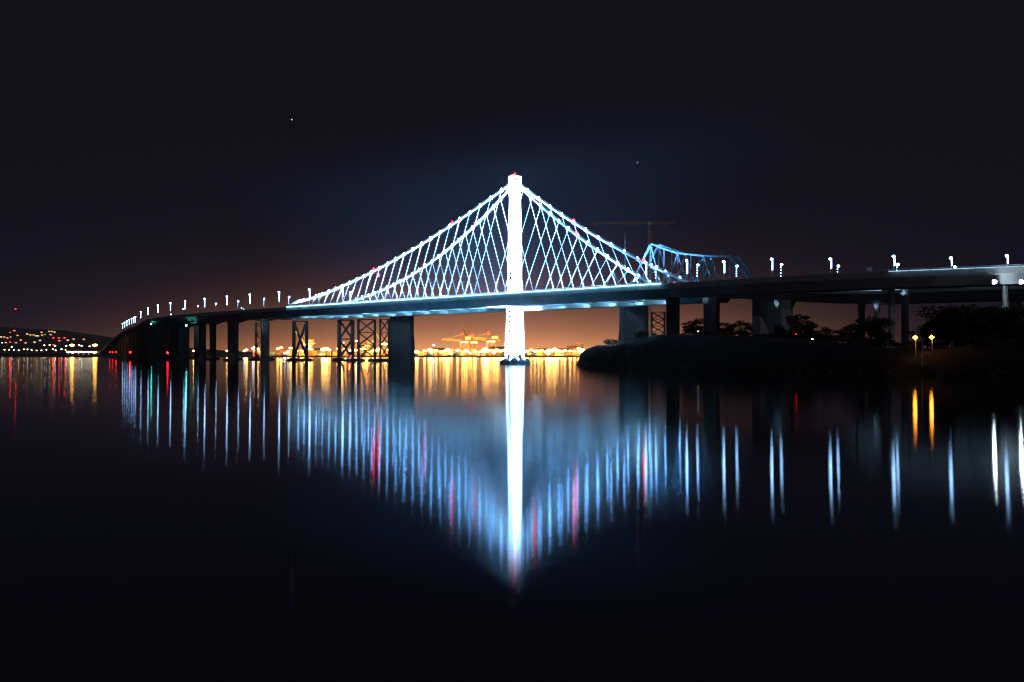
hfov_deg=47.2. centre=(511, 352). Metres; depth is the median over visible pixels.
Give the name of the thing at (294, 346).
steel trestle
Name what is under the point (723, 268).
street lamp
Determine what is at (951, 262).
street lamp
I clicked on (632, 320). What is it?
old pier
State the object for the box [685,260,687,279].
street lamp
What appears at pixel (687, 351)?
island ground
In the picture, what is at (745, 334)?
bush
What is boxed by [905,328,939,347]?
tree
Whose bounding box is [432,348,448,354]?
harbour shed
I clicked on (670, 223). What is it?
tower crane
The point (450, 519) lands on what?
water
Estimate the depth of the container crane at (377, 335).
2593.50 m
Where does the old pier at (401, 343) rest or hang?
in the water
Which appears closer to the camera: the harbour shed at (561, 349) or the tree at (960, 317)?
the tree at (960, 317)
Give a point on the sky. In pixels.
(152, 152)
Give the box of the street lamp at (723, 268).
[722,261,724,279]
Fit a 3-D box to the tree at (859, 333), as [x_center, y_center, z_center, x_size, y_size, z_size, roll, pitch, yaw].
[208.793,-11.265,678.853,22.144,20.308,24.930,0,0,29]
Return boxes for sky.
[0,0,1023,352]
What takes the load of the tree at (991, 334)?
on the island ground at (687, 351)
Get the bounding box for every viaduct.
[90,308,321,359]
[669,264,1023,347]
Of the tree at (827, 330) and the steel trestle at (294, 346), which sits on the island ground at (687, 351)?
the tree at (827, 330)
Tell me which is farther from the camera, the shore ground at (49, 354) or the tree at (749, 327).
the shore ground at (49, 354)
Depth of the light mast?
3899.67 m
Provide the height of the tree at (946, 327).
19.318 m
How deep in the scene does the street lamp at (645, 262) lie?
831.20 m
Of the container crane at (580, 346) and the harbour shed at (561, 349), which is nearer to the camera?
the harbour shed at (561, 349)
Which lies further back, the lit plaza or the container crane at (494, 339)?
the lit plaza
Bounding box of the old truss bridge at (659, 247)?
[605,243,755,285]
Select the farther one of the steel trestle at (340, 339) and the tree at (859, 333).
the steel trestle at (340, 339)
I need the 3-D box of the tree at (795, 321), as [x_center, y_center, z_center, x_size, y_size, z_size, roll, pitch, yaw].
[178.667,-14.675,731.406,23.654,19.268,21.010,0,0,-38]
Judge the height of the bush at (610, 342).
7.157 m
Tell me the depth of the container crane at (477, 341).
2523.50 m
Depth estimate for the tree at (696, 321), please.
833.79 m
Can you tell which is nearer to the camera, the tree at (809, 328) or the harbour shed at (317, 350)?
the tree at (809, 328)
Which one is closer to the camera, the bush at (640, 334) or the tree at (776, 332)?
the tree at (776, 332)
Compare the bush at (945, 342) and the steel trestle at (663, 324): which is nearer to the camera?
the bush at (945, 342)
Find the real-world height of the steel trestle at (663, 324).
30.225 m
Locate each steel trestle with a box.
[249,323,274,359]
[287,321,312,360]
[332,319,354,360]
[352,319,375,360]
[374,319,389,360]
[651,312,665,335]
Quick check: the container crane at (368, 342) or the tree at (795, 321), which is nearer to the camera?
the tree at (795, 321)
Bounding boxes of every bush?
[603,339,619,344]
[633,330,650,338]
[687,330,697,334]
[696,330,712,334]
[725,331,737,335]
[738,332,749,335]
[806,333,828,339]
[827,335,843,341]
[837,336,856,343]
[891,341,907,347]
[925,341,937,348]
[936,340,961,347]
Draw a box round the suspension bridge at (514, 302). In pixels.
[282,173,729,362]
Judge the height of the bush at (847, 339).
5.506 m
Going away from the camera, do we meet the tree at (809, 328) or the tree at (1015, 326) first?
the tree at (1015, 326)
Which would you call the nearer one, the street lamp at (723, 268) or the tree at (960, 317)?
the tree at (960, 317)
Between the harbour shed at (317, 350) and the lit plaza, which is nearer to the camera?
the harbour shed at (317, 350)
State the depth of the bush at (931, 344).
559.40 m
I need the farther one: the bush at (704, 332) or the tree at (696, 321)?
the tree at (696, 321)
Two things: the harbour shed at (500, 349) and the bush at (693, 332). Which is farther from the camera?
the harbour shed at (500, 349)
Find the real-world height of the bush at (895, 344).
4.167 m
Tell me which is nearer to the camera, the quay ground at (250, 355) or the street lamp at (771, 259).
the street lamp at (771, 259)
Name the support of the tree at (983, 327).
on the island ground at (687, 351)
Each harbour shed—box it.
[308,348,331,354]
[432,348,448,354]
[489,347,504,354]
[538,348,571,354]
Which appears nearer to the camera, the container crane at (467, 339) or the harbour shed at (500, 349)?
the container crane at (467, 339)
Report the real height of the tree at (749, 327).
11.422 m
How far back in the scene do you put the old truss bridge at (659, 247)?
920.30 m
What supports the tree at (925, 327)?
on the island ground at (687, 351)
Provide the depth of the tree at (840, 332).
701.32 m
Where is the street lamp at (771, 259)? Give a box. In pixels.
[770,258,772,276]
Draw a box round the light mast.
[15,309,15,353]
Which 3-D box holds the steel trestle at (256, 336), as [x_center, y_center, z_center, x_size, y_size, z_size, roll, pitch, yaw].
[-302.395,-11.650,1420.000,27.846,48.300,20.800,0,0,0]
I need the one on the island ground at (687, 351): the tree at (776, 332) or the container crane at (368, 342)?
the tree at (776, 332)
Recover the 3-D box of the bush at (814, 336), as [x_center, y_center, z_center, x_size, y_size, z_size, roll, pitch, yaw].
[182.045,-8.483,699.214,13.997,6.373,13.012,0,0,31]
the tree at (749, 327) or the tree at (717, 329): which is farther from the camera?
the tree at (717, 329)
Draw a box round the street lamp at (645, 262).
[644,261,646,283]
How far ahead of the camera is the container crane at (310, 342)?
2475.50 m
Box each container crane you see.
[296,332,314,350]
[355,340,373,351]
[373,329,387,352]
[442,333,472,352]
[461,325,482,354]
[468,332,499,354]
[567,343,583,350]
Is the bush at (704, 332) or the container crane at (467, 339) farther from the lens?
the container crane at (467, 339)
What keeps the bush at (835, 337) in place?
on the island ground at (687, 351)
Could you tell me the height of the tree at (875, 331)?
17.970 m
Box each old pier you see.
[389,316,414,360]
[618,306,648,343]
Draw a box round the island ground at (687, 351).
[576,334,1023,378]
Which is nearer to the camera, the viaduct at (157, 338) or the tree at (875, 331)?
the tree at (875, 331)
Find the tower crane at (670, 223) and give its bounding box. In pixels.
[594,222,674,335]
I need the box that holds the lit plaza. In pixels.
[66,351,95,353]
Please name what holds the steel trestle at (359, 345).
in the water
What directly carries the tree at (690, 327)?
on the island ground at (687, 351)
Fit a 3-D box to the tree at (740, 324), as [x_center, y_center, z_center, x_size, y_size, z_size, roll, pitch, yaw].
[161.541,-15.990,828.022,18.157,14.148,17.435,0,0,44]
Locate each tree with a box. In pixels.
[680,321,696,334]
[685,318,702,334]
[699,321,722,332]
[717,322,736,334]
[730,320,750,335]
[743,324,751,334]
[774,326,784,337]
[779,314,814,334]
[796,323,822,334]
[817,326,833,340]
[829,328,852,340]
[837,323,864,343]
[852,316,892,341]
[860,319,896,346]
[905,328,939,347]
[913,305,985,346]
[915,317,965,347]
[927,304,997,344]
[962,306,1016,342]
[964,308,1023,341]
[987,305,1023,334]
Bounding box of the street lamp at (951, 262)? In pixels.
[949,257,952,268]
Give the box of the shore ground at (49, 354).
[0,354,98,354]
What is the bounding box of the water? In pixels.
[0,357,1023,681]
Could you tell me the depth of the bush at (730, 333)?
785.80 m
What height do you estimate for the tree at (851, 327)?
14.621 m
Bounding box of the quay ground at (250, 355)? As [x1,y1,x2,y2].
[0,354,579,356]
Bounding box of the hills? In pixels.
[0,327,526,353]
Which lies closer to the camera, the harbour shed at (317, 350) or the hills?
the harbour shed at (317, 350)
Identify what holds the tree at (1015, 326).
on the island ground at (687, 351)
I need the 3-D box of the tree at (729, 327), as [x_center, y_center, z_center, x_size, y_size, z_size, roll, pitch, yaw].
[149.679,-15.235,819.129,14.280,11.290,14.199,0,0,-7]
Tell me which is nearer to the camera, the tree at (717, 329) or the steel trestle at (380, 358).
the tree at (717, 329)
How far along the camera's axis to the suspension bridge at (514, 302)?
994.63 m
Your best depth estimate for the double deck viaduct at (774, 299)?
717.69 m

